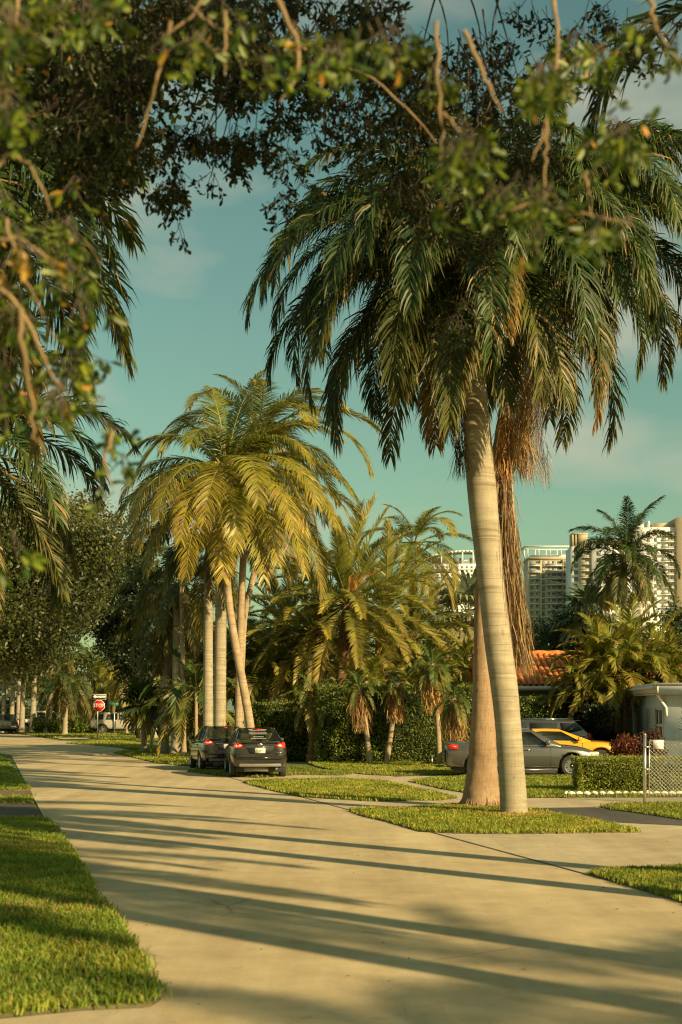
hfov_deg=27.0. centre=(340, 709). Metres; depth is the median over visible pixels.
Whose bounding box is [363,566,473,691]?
date palm
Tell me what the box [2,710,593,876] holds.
ground
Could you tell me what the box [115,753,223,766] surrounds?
lawn
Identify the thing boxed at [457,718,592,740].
suv
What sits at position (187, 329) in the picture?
sky
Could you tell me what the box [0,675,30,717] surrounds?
broadleaf tree
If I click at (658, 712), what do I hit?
window frame
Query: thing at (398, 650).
understory palm
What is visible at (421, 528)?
coconut palm
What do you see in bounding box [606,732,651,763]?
shrub
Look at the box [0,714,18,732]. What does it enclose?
suv
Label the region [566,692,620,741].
broadleaf tree
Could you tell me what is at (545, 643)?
broadleaf tree
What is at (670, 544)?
apartment tower
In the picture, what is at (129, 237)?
royal palm
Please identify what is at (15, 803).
lawn
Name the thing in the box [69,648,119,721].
broadleaf tree
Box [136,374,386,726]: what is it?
coconut palm
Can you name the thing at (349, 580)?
date palm
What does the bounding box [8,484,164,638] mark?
live oak
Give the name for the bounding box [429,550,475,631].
apartment tower
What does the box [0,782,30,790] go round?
lawn
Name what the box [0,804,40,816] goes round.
driveway
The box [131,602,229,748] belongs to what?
understory palm
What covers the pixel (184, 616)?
royal palm
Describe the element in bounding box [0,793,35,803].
grass
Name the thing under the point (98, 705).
stop sign
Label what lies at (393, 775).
lawn
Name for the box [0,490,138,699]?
live oak
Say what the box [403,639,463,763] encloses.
pygmy palm
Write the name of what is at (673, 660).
areca palm
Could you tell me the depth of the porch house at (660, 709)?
46.50 m
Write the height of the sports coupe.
1.396 m
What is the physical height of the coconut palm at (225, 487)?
13.380 m
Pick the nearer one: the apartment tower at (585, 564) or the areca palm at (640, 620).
the areca palm at (640, 620)
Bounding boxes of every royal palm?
[0,43,150,475]
[0,294,142,618]
[0,660,33,732]
[0,668,15,732]
[4,663,49,731]
[6,664,45,718]
[10,665,49,731]
[24,671,104,733]
[32,634,92,733]
[107,528,226,753]
[108,554,214,752]
[110,532,236,755]
[115,661,171,737]
[116,420,308,724]
[124,476,284,725]
[238,118,668,813]
[568,495,680,640]
[575,0,681,164]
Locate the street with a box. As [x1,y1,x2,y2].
[0,733,681,1023]
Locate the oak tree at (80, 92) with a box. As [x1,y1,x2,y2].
[0,0,681,589]
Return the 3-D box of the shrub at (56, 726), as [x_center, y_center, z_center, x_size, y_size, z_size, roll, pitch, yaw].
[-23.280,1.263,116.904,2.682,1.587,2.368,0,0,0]
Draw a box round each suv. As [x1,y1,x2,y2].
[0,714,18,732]
[90,712,134,732]
[188,725,238,768]
[222,727,286,776]
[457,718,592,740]
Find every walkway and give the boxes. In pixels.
[0,791,32,795]
[0,1008,171,1023]
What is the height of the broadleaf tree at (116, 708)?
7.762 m
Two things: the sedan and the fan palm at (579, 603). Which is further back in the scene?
the fan palm at (579, 603)
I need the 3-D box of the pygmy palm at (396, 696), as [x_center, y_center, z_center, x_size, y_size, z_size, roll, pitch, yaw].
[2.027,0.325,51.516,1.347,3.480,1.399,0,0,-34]
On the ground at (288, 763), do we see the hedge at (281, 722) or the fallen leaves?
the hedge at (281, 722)
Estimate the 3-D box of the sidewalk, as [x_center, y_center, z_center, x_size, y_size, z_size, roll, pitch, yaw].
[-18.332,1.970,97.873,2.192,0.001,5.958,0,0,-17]
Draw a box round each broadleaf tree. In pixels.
[0,671,92,718]
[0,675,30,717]
[36,643,107,721]
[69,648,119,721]
[99,678,122,711]
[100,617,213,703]
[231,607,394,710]
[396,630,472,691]
[527,601,599,650]
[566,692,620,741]
[641,597,681,647]
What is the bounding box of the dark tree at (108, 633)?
[88,555,186,738]
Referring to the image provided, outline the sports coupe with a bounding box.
[529,728,612,763]
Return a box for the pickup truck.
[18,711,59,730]
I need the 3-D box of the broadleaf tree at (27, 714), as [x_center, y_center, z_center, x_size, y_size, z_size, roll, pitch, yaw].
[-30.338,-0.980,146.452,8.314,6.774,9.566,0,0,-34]
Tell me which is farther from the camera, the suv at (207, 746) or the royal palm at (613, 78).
the suv at (207, 746)
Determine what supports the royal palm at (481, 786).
on the lawn at (467, 832)
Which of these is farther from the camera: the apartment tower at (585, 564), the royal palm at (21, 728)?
the apartment tower at (585, 564)
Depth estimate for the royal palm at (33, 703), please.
124.19 m
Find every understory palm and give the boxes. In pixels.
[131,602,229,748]
[137,645,259,754]
[153,656,251,745]
[172,605,263,681]
[172,625,296,717]
[200,602,292,702]
[226,622,324,710]
[246,629,336,716]
[250,621,338,699]
[329,645,408,692]
[357,621,454,692]
[382,638,471,692]
[413,628,473,692]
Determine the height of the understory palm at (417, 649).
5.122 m
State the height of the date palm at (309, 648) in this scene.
9.144 m
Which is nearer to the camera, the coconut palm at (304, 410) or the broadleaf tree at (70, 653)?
the coconut palm at (304, 410)
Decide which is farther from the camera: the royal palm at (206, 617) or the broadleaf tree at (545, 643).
the broadleaf tree at (545, 643)
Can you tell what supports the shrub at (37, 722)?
on the lawn at (88, 737)
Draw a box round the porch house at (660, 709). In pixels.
[616,683,681,763]
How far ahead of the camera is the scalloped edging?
32.97 m
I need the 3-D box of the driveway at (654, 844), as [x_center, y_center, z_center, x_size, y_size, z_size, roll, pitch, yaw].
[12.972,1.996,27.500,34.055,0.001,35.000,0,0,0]
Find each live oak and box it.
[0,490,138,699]
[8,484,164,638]
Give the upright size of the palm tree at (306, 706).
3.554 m
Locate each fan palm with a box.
[110,674,171,751]
[423,568,476,681]
[550,582,620,646]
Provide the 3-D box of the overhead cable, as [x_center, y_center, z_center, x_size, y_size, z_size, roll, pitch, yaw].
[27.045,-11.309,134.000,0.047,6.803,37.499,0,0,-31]
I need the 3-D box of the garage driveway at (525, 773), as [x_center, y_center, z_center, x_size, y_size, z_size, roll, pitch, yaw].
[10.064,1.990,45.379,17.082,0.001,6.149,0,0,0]
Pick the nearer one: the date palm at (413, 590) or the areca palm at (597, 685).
the areca palm at (597, 685)
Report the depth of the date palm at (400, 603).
64.28 m
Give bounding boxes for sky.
[0,0,681,709]
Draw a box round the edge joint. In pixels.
[226,776,609,880]
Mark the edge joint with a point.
(485, 846)
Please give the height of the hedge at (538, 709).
2.711 m
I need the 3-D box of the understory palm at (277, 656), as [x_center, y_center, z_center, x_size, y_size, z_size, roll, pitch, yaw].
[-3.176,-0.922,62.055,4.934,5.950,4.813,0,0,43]
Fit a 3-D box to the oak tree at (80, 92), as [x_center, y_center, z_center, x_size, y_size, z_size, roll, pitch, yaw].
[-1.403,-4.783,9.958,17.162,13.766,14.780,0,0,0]
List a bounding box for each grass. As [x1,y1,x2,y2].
[0,754,15,773]
[0,773,32,789]
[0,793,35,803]
[67,739,169,748]
[243,776,456,800]
[600,800,681,818]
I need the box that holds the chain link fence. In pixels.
[643,733,681,801]
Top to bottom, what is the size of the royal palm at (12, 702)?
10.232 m
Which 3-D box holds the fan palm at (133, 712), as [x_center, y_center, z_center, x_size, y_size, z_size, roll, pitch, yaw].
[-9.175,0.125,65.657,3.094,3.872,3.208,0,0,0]
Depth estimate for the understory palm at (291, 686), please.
61.01 m
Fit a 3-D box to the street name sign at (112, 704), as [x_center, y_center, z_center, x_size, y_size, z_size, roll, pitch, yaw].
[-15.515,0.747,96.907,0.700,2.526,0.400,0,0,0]
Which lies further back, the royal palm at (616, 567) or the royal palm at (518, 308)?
the royal palm at (616, 567)
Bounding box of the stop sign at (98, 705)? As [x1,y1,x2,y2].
[92,694,105,739]
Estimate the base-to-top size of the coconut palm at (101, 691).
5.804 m
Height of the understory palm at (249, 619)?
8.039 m
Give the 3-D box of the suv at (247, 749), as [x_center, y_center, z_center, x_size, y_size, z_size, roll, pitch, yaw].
[-2.656,1.169,43.589,1.920,1.661,4.288,0,0,-8]
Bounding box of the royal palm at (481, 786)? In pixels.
[348,100,681,805]
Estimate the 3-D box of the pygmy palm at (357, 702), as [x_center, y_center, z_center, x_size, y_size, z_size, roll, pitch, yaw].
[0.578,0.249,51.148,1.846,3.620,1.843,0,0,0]
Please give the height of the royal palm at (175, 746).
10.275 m
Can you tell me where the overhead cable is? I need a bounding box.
[521,574,679,602]
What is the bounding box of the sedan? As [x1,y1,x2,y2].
[442,728,598,775]
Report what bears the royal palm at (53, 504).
on the lawn at (15, 803)
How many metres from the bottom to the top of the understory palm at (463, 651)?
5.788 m
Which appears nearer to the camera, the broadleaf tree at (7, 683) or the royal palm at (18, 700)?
the royal palm at (18, 700)
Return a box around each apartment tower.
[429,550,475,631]
[522,546,568,645]
[566,533,631,649]
[632,517,681,640]
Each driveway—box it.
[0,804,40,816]
[231,774,681,874]
[393,772,557,776]
[539,807,681,824]
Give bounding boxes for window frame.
[654,708,663,745]
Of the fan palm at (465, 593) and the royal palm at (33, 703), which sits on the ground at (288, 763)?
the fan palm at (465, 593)
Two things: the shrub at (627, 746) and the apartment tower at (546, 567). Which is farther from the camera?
the apartment tower at (546, 567)
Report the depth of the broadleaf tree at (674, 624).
94.90 m
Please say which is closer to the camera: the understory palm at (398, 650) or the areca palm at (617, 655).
the areca palm at (617, 655)
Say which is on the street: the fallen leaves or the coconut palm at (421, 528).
the fallen leaves
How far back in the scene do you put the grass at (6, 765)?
48.59 m
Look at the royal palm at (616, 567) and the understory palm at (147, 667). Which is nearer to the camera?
the understory palm at (147, 667)
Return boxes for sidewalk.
[59,738,88,738]
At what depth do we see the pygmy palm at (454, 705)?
48.25 m
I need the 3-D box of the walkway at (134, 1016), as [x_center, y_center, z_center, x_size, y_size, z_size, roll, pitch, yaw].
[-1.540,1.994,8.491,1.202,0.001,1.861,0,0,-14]
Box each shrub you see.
[29,715,45,732]
[42,716,71,732]
[68,713,92,732]
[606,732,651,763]
[636,728,668,763]
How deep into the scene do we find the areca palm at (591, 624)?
52.98 m
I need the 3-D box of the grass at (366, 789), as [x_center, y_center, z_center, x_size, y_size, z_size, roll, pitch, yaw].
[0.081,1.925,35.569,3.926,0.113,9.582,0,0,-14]
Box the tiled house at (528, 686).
[465,650,681,737]
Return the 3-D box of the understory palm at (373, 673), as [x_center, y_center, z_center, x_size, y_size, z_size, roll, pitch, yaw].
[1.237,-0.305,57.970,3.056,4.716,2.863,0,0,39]
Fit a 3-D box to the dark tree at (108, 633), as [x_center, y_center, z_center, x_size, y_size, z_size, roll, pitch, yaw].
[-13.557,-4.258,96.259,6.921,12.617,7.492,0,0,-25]
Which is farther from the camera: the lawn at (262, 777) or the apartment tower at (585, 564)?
the apartment tower at (585, 564)
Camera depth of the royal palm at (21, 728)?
124.19 m
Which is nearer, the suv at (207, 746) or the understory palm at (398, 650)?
the suv at (207, 746)
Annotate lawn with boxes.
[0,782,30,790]
[0,796,33,804]
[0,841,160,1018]
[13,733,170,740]
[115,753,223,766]
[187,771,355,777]
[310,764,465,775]
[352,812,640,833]
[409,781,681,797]
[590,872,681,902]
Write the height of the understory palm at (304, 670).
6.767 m
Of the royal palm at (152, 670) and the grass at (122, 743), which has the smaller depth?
the grass at (122, 743)
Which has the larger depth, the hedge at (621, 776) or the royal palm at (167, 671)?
the royal palm at (167, 671)
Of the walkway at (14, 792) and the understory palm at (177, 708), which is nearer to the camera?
the walkway at (14, 792)
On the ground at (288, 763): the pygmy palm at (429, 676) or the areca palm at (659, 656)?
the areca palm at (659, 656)
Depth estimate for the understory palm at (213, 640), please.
69.38 m
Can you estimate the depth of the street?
14.02 m
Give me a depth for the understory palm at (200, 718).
61.70 m
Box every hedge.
[251,698,309,761]
[312,681,472,761]
[519,693,574,719]
[570,753,681,791]
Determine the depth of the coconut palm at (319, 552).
54.91 m
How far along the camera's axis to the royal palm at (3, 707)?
126.10 m
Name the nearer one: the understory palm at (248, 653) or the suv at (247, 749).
the suv at (247, 749)
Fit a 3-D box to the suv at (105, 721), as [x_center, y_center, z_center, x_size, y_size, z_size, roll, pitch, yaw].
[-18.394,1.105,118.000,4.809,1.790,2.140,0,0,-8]
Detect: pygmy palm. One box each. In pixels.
[332,666,382,763]
[376,671,414,762]
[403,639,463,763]
[427,680,472,766]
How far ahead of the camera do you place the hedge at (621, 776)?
34.12 m
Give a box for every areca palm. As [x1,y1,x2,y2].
[543,645,622,717]
[548,611,649,730]
[557,659,625,727]
[572,621,672,737]
[579,591,677,738]
[590,610,681,703]
[626,628,681,712]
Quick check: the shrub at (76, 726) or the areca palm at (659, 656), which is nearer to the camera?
the areca palm at (659, 656)
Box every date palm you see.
[214,548,354,709]
[245,546,386,756]
[247,492,435,692]
[308,518,471,681]
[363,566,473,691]
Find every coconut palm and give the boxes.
[76,667,129,732]
[84,657,159,732]
[109,369,359,727]
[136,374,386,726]
[229,462,363,726]
[352,504,472,692]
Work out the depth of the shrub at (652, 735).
43.28 m
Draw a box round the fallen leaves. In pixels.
[146,806,673,1015]
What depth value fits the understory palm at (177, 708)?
59.64 m
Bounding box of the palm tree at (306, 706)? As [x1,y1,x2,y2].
[277,671,346,763]
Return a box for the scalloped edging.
[564,791,681,794]
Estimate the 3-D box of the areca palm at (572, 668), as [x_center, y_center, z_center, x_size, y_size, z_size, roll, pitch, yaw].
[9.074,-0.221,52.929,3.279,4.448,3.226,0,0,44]
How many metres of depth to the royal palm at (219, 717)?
50.95 m
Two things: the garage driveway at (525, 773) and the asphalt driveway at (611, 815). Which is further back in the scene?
the garage driveway at (525, 773)
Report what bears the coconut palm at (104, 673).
on the lawn at (88, 737)
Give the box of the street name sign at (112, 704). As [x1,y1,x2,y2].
[108,702,117,737]
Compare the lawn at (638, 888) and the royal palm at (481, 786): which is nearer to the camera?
the lawn at (638, 888)
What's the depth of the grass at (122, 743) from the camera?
80.59 m
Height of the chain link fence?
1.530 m

